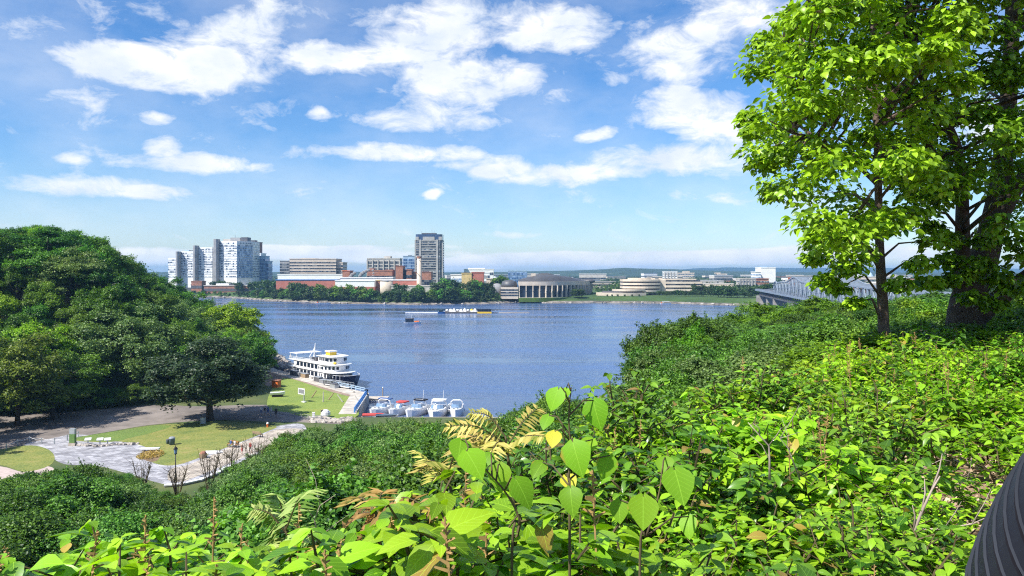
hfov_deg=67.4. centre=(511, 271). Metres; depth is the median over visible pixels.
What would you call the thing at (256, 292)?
tree
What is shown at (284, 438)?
slope tree
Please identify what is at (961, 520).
shrub
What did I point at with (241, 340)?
hill tree
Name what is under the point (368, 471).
slope tree
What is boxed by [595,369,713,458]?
shrub
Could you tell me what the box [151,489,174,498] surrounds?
slope tree
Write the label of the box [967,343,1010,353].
shrub
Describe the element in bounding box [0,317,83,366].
hill tree
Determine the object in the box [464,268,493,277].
office building
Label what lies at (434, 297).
tree
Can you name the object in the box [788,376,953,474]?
shrub
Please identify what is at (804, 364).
shrub
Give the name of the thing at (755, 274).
apartment block
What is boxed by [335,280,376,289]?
mill shed
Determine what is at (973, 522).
dead branch
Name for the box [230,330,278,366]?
hill tree
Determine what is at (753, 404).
shrub
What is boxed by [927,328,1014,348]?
bush
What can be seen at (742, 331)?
slope tree
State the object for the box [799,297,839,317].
slope tree
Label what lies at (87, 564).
shrub
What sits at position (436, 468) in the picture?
sumac
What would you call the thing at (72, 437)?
info pillar
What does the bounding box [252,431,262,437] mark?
park bench
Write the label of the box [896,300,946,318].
bush
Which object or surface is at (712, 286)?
tree
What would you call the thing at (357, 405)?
railing
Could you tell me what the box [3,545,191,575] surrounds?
shrub
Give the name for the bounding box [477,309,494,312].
houseboat
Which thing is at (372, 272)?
brick mill
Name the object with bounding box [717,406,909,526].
shrub
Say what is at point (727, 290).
tree
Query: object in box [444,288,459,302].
tree
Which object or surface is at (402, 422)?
slope tree
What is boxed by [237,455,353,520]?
slope tree
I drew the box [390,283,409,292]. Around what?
tree
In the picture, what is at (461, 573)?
shrub
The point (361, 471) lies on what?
slope tree
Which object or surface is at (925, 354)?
shrub
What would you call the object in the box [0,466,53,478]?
path
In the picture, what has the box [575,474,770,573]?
shrub
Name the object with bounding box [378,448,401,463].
slope tree
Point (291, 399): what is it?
quay lawn
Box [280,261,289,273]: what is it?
office building
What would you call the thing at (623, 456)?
shrub
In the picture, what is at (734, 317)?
slope tree
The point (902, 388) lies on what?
shrub
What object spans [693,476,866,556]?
shrub
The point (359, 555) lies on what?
shrub
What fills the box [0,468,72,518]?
slope tree
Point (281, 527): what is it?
sumac
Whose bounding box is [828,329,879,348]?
shrub
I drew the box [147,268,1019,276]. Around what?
wooded hills
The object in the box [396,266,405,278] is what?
brick mill
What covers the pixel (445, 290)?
tree
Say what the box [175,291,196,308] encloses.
hill tree
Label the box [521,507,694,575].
shrub
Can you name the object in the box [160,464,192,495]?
bare shrub
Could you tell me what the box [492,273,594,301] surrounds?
museum
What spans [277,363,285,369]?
rock
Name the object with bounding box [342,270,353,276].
brown shed
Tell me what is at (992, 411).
shrub
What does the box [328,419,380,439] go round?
slope tree
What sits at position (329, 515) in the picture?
slope tree
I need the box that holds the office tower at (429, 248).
[415,231,443,283]
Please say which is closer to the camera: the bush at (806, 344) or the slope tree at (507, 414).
the bush at (806, 344)
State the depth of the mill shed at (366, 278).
900.00 m
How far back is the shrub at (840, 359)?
10.90 m
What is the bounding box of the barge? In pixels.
[444,311,477,312]
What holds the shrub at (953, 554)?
on the ground at (120, 379)
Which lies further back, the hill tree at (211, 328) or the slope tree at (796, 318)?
the hill tree at (211, 328)
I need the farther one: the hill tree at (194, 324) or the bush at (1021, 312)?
the hill tree at (194, 324)
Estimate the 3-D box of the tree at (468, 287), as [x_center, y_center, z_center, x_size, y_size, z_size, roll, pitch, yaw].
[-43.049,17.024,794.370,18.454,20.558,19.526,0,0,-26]
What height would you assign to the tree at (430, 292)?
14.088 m
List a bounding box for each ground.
[0,257,1017,575]
[160,277,996,305]
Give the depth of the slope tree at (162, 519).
63.57 m
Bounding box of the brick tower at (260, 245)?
[251,240,262,252]
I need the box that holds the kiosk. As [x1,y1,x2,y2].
[271,379,280,387]
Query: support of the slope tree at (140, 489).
on the ground at (120, 379)
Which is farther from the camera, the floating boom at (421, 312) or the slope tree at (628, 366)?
the floating boom at (421, 312)
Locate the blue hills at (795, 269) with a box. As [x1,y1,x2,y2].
[445,267,1023,272]
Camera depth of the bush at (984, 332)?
15.07 m
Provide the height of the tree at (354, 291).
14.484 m
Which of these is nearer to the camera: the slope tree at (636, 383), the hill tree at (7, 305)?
the slope tree at (636, 383)
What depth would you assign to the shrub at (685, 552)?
3.47 m
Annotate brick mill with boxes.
[367,268,395,276]
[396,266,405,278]
[406,269,413,278]
[412,272,432,284]
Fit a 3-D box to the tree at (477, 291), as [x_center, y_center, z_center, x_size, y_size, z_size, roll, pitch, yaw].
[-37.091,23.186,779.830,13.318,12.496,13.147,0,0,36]
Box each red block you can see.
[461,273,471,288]
[471,272,484,281]
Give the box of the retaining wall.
[164,465,230,487]
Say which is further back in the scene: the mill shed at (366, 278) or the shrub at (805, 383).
the mill shed at (366, 278)
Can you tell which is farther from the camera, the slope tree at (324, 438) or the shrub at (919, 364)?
the slope tree at (324, 438)
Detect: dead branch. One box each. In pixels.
[302,462,350,543]
[748,422,780,479]
[780,404,800,479]
[911,455,941,551]
[922,488,991,530]
[953,457,976,486]
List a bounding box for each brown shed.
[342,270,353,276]
[376,280,380,293]
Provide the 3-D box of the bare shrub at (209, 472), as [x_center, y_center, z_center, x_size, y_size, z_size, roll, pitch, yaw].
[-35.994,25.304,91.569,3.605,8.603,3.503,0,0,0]
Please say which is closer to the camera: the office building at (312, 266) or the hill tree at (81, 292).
the hill tree at (81, 292)
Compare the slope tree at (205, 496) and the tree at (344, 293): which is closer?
the slope tree at (205, 496)
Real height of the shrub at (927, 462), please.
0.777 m
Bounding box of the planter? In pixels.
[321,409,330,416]
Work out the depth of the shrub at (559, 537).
2.92 m
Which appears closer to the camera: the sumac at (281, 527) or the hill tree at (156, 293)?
the sumac at (281, 527)
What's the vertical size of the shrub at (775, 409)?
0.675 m
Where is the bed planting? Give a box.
[136,449,163,459]
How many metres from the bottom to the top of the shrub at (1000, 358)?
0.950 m
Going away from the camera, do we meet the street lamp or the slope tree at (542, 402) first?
the slope tree at (542, 402)
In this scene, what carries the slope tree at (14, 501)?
on the ground at (120, 379)
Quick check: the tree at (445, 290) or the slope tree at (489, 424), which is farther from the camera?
the tree at (445, 290)
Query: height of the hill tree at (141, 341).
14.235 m
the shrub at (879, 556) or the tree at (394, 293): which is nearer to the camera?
the shrub at (879, 556)
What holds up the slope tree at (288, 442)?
on the ground at (120, 379)
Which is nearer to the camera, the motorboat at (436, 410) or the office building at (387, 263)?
the motorboat at (436, 410)
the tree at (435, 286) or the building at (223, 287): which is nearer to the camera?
the tree at (435, 286)
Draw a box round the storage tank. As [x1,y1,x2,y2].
[380,280,392,293]
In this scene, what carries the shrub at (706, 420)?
on the ground at (120, 379)
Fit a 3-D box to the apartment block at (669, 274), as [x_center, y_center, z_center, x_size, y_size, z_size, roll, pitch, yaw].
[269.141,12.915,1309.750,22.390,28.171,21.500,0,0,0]
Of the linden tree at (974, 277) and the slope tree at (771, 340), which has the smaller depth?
the linden tree at (974, 277)
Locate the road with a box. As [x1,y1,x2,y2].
[0,405,355,448]
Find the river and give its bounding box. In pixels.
[198,297,744,417]
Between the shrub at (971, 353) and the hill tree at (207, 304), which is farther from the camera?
the hill tree at (207, 304)
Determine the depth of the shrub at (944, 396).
7.80 m
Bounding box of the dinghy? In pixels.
[270,391,284,396]
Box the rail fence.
[270,411,321,418]
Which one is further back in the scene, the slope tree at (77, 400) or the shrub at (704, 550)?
the slope tree at (77, 400)
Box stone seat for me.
[140,447,159,451]
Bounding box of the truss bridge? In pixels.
[755,277,951,308]
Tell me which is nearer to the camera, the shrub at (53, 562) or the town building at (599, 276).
the shrub at (53, 562)
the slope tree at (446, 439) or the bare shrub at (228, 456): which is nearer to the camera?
the slope tree at (446, 439)
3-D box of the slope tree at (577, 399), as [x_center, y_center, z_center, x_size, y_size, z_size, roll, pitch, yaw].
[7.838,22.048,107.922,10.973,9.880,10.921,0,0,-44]
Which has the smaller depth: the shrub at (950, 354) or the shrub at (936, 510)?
the shrub at (936, 510)
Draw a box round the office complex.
[168,237,259,290]
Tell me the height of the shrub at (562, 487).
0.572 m
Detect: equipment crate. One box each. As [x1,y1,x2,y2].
[290,370,298,375]
[301,373,308,377]
[313,376,322,381]
[324,379,333,385]
[330,383,338,388]
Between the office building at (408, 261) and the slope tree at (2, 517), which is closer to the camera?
the slope tree at (2, 517)
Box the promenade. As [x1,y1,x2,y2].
[167,428,301,481]
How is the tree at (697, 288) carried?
on the ground at (678, 299)
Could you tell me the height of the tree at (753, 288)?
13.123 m
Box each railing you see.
[334,382,365,391]
[354,390,366,412]
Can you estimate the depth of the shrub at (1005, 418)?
7.49 m
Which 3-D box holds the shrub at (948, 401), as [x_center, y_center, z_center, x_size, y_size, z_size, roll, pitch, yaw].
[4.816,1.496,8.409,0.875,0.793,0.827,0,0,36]
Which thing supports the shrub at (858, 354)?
on the ground at (120, 379)
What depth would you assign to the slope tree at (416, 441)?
69.06 m
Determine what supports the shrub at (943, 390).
on the ground at (120, 379)
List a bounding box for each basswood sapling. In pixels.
[448,437,533,575]
[530,382,617,575]
[609,455,697,575]
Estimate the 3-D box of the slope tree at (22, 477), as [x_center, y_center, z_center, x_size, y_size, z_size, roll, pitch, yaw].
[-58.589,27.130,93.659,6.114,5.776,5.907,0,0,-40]
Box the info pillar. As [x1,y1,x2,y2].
[68,428,76,445]
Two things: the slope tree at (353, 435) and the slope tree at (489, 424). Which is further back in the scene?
the slope tree at (353, 435)
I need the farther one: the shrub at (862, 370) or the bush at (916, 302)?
the bush at (916, 302)
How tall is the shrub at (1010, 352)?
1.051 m
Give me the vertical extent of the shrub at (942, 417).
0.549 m
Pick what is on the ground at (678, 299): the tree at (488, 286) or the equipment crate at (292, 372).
the tree at (488, 286)
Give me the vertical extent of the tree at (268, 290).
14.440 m
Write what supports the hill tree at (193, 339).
on the ground at (120, 379)
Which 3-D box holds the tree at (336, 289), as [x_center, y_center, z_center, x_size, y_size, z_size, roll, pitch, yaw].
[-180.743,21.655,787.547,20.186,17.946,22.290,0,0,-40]
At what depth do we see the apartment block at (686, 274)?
2400.00 m
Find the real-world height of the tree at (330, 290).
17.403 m
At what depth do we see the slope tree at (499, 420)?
84.25 m
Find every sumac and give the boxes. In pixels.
[246,489,327,557]
[304,536,362,570]
[334,487,442,544]
[406,444,478,509]
[442,404,545,505]
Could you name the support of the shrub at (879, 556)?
on the ground at (120, 379)
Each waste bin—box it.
[169,436,174,444]
[200,416,205,423]
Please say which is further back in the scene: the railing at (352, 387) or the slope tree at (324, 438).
the railing at (352, 387)
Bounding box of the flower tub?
[199,451,206,458]
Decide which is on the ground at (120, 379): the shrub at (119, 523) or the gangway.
the shrub at (119, 523)
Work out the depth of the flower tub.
121.44 m
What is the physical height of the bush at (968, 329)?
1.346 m
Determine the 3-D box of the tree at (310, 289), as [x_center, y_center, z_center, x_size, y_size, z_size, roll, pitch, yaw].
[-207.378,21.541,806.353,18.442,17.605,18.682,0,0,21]
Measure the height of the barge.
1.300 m
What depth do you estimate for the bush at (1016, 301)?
24.73 m
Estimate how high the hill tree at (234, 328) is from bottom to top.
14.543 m
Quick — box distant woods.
[159,275,951,292]
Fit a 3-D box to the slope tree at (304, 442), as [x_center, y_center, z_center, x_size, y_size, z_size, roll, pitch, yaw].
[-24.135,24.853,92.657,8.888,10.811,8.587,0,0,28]
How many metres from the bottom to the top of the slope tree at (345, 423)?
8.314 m
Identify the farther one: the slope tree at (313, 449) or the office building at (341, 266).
the office building at (341, 266)
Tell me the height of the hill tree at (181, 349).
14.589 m
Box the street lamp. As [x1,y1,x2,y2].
[173,445,177,475]
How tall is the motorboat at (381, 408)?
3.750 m
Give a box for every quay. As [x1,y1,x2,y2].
[262,373,349,395]
[264,368,368,416]
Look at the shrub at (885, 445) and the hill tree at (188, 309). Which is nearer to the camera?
the shrub at (885, 445)
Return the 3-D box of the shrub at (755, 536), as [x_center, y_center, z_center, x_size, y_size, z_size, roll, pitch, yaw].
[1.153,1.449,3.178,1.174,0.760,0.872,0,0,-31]
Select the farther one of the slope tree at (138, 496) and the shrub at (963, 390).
the slope tree at (138, 496)
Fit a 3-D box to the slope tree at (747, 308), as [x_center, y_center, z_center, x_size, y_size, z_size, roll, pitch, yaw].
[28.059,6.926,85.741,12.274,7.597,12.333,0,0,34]
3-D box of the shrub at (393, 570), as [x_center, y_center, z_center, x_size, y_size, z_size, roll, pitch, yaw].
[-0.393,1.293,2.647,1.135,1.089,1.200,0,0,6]
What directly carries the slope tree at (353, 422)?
on the ground at (120, 379)
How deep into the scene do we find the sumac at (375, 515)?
2.83 m
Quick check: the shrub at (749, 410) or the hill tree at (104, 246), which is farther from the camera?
the hill tree at (104, 246)
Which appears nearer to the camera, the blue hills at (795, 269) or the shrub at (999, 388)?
the shrub at (999, 388)
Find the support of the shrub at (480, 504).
on the ground at (120, 379)
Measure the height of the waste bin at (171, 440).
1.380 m
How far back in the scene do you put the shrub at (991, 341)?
13.90 m
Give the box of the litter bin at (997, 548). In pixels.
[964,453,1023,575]
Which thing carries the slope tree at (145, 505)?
on the ground at (120, 379)
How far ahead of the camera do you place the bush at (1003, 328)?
16.23 m
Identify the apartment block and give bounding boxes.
[662,271,677,278]
[678,271,693,278]
[735,278,755,286]
[751,272,760,277]
[755,267,775,281]
[756,278,768,285]
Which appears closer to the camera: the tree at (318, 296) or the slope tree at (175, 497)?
the slope tree at (175, 497)
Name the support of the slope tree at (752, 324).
on the ground at (120, 379)
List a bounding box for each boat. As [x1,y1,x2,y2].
[362,413,383,416]
[376,414,397,416]
[404,316,421,323]
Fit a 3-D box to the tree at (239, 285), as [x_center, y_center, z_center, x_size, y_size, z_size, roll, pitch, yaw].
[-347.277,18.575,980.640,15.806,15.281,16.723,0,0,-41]
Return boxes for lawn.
[0,445,54,471]
[76,421,276,465]
[76,425,170,441]
[267,378,358,417]
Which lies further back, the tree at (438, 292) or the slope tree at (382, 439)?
the tree at (438, 292)
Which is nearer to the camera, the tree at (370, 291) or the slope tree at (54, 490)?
the slope tree at (54, 490)
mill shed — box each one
[275,279,339,289]
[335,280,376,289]
[339,277,395,279]
[392,279,416,284]
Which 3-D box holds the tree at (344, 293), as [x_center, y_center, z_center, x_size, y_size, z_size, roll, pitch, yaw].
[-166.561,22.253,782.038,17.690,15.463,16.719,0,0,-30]
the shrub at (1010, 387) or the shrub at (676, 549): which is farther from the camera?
the shrub at (1010, 387)
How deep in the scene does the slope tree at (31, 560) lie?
54.59 m
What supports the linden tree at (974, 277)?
on the ground at (120, 379)
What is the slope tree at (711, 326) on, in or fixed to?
on the ground at (120, 379)
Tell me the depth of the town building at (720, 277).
1773.36 m
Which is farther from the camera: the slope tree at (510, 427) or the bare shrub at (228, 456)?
the bare shrub at (228, 456)
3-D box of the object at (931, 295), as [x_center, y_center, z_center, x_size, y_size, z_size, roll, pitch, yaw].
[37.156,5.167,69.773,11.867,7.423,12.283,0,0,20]
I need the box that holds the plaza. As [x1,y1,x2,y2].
[24,423,305,483]
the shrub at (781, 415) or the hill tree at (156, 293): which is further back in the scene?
the hill tree at (156, 293)
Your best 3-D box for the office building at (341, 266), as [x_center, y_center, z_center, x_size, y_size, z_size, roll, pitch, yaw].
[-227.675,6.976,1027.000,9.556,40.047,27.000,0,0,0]
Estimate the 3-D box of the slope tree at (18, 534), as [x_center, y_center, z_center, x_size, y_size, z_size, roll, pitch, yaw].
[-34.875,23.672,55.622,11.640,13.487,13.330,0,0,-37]
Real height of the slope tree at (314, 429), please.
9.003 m
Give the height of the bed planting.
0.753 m
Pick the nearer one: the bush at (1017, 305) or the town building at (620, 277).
the bush at (1017, 305)
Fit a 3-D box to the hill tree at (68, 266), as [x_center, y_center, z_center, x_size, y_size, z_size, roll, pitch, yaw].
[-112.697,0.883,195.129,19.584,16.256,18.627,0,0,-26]
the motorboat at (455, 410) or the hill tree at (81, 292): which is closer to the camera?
the motorboat at (455, 410)
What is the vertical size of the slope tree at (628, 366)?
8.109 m
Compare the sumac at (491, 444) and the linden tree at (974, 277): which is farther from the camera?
the linden tree at (974, 277)
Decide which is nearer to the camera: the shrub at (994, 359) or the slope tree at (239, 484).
the shrub at (994, 359)
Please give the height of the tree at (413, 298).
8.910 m
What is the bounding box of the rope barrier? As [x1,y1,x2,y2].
[6,431,78,449]
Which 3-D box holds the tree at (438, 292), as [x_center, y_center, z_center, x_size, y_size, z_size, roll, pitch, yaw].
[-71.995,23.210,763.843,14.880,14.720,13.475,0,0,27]
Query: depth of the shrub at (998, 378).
9.24 m
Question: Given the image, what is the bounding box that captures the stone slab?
[206,450,222,453]
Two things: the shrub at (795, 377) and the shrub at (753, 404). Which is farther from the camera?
the shrub at (795, 377)
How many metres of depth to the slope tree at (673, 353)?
46.68 m
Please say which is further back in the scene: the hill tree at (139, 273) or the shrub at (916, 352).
the hill tree at (139, 273)
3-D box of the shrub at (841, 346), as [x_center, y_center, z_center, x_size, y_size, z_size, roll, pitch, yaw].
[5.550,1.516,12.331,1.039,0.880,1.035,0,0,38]
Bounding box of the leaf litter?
[749,434,1011,573]
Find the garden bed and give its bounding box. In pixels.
[143,450,159,461]
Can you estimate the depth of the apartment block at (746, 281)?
1000.00 m
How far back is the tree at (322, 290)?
794.67 m
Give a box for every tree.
[0,227,38,290]
[0,229,25,243]
[0,243,68,292]
[0,264,43,312]
[0,291,25,326]
[0,311,66,355]
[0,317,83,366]
[0,325,75,426]
[0,358,103,419]
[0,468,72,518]
[0,475,25,489]
[0,478,47,518]
[0,501,53,527]
[0,502,92,573]
[0,549,49,574]
[5,224,92,261]
[6,300,60,330]
[9,227,36,238]
[13,470,41,479]
[15,465,138,519]
[19,280,69,320]
[22,468,62,483]
[24,224,56,249]
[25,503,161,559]
[27,243,110,305]
[31,457,108,503]
[42,468,70,473]
[42,542,106,569]
[43,344,122,377]
[49,304,99,347]
[50,347,118,409]
[50,393,92,409]
[52,242,109,297]
[58,231,126,272]
[60,478,163,517]
[63,501,163,530]
[67,288,105,322]
[68,297,189,391]
[69,268,149,312]
[75,284,137,347]
[82,266,138,288]
[96,245,136,274]
[96,486,167,511]
[100,249,143,288]
[100,469,159,497]
[108,282,158,320]
[111,382,153,404]
[115,316,171,371]
[117,473,135,482]
[118,254,149,275]
[123,494,179,540]
[125,477,158,490]
[126,271,169,295]
[135,332,272,421]
[136,270,164,285]
[139,291,182,335]
[140,285,162,302]
[142,319,203,356]
[143,502,229,527]
[146,269,169,288]
[146,503,251,547]
[148,282,176,304]
[148,382,176,398]
[151,293,204,323]
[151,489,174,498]
[154,274,192,303]
[158,490,192,509]
[159,500,229,530]
[164,317,198,348]
[164,493,186,506]
[168,448,420,568]
[173,343,221,381]
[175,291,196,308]
[177,296,219,328]
[181,331,213,346]
[183,290,215,304]
[184,493,222,513]
[185,457,297,505]
[190,302,223,319]
[190,492,233,507]
[191,317,215,334]
[192,483,216,497]
[195,299,214,308]
[197,299,273,336]
[198,323,226,335]
[203,466,286,508]
[205,332,258,365]
[206,334,256,381]
[215,453,292,485]
[217,330,249,344]
[219,329,255,362]
[220,325,243,336]
[226,325,274,357]
[226,498,260,520]
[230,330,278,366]
[232,282,244,290]
[236,443,300,468]
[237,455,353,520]
[239,465,342,510]
[245,480,299,522]
[246,281,260,290]
[251,287,261,297]
[254,279,271,288]
[259,430,302,450]
[259,434,298,453]
[261,284,268,290]
[262,444,287,458]
[265,287,276,295]
[268,281,275,288]
[268,449,306,481]
[271,430,296,443]
[272,288,282,297]
[282,289,289,298]
[286,284,297,299]
[289,434,334,456]
[291,287,302,298]
[293,290,302,300]
[293,439,387,479]
[295,282,306,287]
[295,425,339,454]
[295,456,367,489]
[296,287,306,298]
[296,438,330,460]
[302,425,334,437]
[303,292,312,300]
[304,284,320,299]
[311,283,326,299]
[314,290,322,300]
[318,287,327,296]
[321,286,335,300]
[327,285,341,299]
[327,424,375,451]
[327,452,398,481]
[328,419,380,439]
[330,443,441,530]
[330,448,378,468]
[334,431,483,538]
[335,420,370,437]
[341,288,353,299]
[341,416,362,426]
[344,283,355,289]
[349,288,358,299]
[349,293,356,301]
[357,425,394,451]
[358,287,370,301]
[359,424,421,456]
[360,453,401,480]
[362,416,444,462]
[363,287,375,301]
[368,417,398,431]
[371,417,414,427]
[376,293,384,299]
[376,419,420,435]
[377,436,456,471]
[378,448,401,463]
[384,289,392,298]
[389,290,401,298]
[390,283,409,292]
[398,426,454,455]
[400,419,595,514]
[401,291,408,301]
[401,417,434,424]
[403,427,491,465]
[407,288,425,301]
[408,295,415,301]
[409,420,432,430]
[412,283,425,290]
[420,426,459,448]
[425,288,434,299]
[429,282,446,292]
[429,425,455,438]
[430,295,439,302]
[434,289,446,301]
[437,277,455,288]
[439,288,452,301]
[440,277,459,288]
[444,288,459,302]
[453,294,461,302]
[454,280,465,289]
[459,288,473,300]
[459,419,490,430]
[461,293,469,300]
[463,280,477,291]
[465,415,540,455]
[468,412,510,427]
[469,278,486,291]
[469,294,477,301]
[473,289,481,298]
[479,282,495,293]
[481,402,582,435]
[487,290,494,299]
[490,275,503,284]
[491,402,531,431]
[496,396,545,419]
[505,420,602,462]
[508,385,607,424]
[510,405,586,436]
[525,400,612,436]
[536,394,581,403]
[570,288,581,295]
[578,289,586,297]
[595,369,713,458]
[602,337,664,395]
[604,340,681,400]
[606,357,674,402]
[619,336,694,386]
[621,370,655,387]
[634,341,731,393]
[640,336,729,387]
[648,347,700,392]
[650,310,733,347]
[654,319,706,349]
[654,337,757,398]
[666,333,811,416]
[677,336,739,357]
[690,283,699,292]
[693,334,713,345]
[694,284,705,294]
[705,312,737,333]
[705,315,740,341]
[706,289,716,295]
[707,284,719,290]
[708,327,765,340]
[709,326,764,341]
[710,287,723,296]
[715,285,731,295]
[718,323,847,345]
[718,344,747,362]
[719,311,743,322]
[722,286,735,297]
[728,0,1005,335]
[731,288,743,297]
[731,300,808,320]
[731,325,773,349]
[732,307,795,326]
[732,317,767,329]
[733,322,814,357]
[744,298,826,314]
[744,301,799,319]
[747,286,759,295]
[747,313,851,329]
[753,283,772,293]
[757,295,833,317]
[763,312,829,327]
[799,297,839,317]
[809,309,825,316]
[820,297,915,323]
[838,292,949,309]
[842,316,859,327]
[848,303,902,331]
[849,0,1023,329]
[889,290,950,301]
[905,302,947,314]
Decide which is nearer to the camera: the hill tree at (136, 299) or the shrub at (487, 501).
the shrub at (487, 501)
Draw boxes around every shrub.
[0,528,174,575]
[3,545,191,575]
[25,497,279,575]
[46,519,226,575]
[59,537,216,569]
[65,530,275,575]
[113,521,249,570]
[118,526,387,575]
[129,458,152,484]
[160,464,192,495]
[194,503,353,575]
[196,448,223,491]
[196,525,372,575]
[213,440,241,472]
[225,549,398,575]
[240,435,272,457]
[258,527,616,575]
[266,467,650,575]
[277,505,494,575]
[291,472,520,575]
[334,465,590,564]
[336,516,394,575]
[338,496,430,560]
[352,542,531,575]
[378,484,673,575]
[393,521,587,570]
[398,541,574,575]
[434,456,586,535]
[455,483,511,534]
[486,420,668,531]
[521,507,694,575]
[533,505,657,538]
[536,476,600,523]
[539,511,615,547]
[542,419,684,526]
[551,411,677,492]
[573,531,710,575]
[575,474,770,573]
[576,425,641,497]
[581,368,724,492]
[586,423,836,559]
[611,541,712,574]
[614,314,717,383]
[623,532,786,575]
[636,411,786,501]
[636,431,737,546]
[649,392,819,510]
[659,499,814,575]
[659,550,795,575]
[662,436,842,525]
[662,495,849,575]
[663,496,917,575]
[676,413,802,446]
[685,356,787,421]
[686,362,800,422]
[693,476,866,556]
[698,402,783,424]
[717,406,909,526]
[726,368,804,409]
[726,403,827,437]
[733,432,916,575]
[739,363,827,413]
[743,552,803,575]
[744,408,844,476]
[755,423,830,495]
[755,487,967,575]
[766,391,853,443]
[781,375,846,404]
[783,429,936,523]
[785,343,881,382]
[785,390,878,442]
[786,370,876,433]
[788,367,824,382]
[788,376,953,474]
[788,395,884,446]
[788,512,971,575]
[792,563,831,575]
[795,470,962,564]
[797,374,847,390]
[806,358,885,384]
[811,354,853,374]
[811,427,930,506]
[812,340,859,367]
[812,478,942,575]
[815,356,897,393]
[815,360,908,420]
[819,430,907,454]
[820,338,891,359]
[826,345,888,373]
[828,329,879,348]
[828,354,893,375]
[832,353,924,395]
[843,381,934,435]
[847,400,960,452]
[860,369,910,427]
[869,329,954,364]
[869,336,945,381]
[869,348,927,390]
[877,355,979,424]
[880,374,945,416]
[881,452,968,505]
[882,352,928,391]
[888,393,961,451]
[890,338,931,360]
[891,319,965,353]
[895,334,967,358]
[895,570,916,575]
[899,363,1013,451]
[900,354,968,387]
[902,416,996,465]
[902,533,971,572]
[903,346,987,369]
[910,376,973,429]
[911,491,989,555]
[912,328,954,335]
[920,414,1023,467]
[921,389,975,416]
[922,385,980,409]
[923,346,984,367]
[924,328,973,346]
[924,361,998,389]
[926,348,980,377]
[933,373,1018,414]
[936,352,1023,400]
[936,355,1004,380]
[938,341,969,353]
[941,340,1023,392]
[943,347,1008,360]
[944,426,1023,484]
[945,471,1003,520]
[952,323,989,335]
[952,390,1022,431]
[954,384,1023,445]
[957,335,1022,354]
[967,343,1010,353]
[968,348,1023,414]
[976,333,1023,360]
[981,346,1023,368]
[981,413,1023,457]
[983,415,1023,444]
[985,329,1022,354]
[993,349,1023,383]
[995,322,1023,337]
[996,392,1023,426]
[997,381,1023,418]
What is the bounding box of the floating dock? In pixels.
[369,396,388,400]
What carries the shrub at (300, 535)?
on the ground at (120, 379)
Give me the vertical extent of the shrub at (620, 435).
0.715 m
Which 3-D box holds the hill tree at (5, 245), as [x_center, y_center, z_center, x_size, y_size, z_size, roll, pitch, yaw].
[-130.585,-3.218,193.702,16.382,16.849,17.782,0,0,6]
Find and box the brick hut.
[191,281,205,291]
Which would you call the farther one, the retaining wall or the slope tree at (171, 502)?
the retaining wall
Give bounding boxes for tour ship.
[289,343,359,388]
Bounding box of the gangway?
[324,379,352,387]
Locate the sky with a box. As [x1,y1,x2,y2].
[0,0,1023,271]
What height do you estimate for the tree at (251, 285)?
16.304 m
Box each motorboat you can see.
[369,397,398,413]
[388,400,411,415]
[405,390,433,416]
[428,390,449,416]
[449,399,464,416]
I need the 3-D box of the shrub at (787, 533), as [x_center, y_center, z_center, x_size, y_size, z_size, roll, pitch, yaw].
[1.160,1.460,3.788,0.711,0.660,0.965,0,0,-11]
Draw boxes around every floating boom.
[406,312,437,312]
[499,312,528,312]
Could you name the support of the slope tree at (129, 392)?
on the ground at (120, 379)
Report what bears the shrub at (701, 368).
on the ground at (120, 379)
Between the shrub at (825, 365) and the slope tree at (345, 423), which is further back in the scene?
the slope tree at (345, 423)
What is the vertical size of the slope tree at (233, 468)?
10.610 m
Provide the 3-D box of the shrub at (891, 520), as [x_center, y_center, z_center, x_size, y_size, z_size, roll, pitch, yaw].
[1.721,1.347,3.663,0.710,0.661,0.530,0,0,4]
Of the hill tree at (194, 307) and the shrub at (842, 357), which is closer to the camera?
the shrub at (842, 357)
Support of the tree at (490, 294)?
on the ground at (678, 299)
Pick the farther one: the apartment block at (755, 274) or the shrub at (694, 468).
the apartment block at (755, 274)
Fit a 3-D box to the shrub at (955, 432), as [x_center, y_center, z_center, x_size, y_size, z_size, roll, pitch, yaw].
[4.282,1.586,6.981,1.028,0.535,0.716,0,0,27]
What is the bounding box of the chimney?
[417,256,421,284]
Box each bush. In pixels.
[759,310,891,376]
[767,333,880,371]
[780,333,972,374]
[812,319,904,344]
[813,329,873,341]
[813,332,979,349]
[853,296,944,324]
[857,316,945,333]
[860,310,916,326]
[889,310,945,327]
[890,333,987,348]
[891,322,1023,338]
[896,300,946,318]
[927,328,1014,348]
[929,321,1022,334]
[934,301,1023,321]
[939,295,1023,310]
[949,323,1023,340]
[950,318,1023,330]
[967,328,1004,349]
[986,307,1023,326]
[991,317,1023,328]
[992,306,1023,321]
[1009,296,1023,308]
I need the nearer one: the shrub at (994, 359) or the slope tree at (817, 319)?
the shrub at (994, 359)
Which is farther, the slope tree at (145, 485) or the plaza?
the plaza
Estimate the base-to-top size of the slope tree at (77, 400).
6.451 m
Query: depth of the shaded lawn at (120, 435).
140.16 m
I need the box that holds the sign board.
[298,388,306,402]
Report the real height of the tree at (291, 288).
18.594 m
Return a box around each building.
[203,283,253,293]
[259,256,269,288]
[266,261,272,284]
[277,274,341,278]
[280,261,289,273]
[289,258,341,273]
[337,262,346,273]
[367,256,402,278]
[391,285,430,291]
[403,255,414,271]
[450,274,461,287]
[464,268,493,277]
[484,272,489,282]
[508,270,527,286]
[579,274,605,280]
[592,281,615,287]
[596,278,704,295]
[606,276,625,279]
[641,273,656,276]
[700,280,716,282]
[702,283,734,286]
[709,275,732,279]
[850,276,875,281]

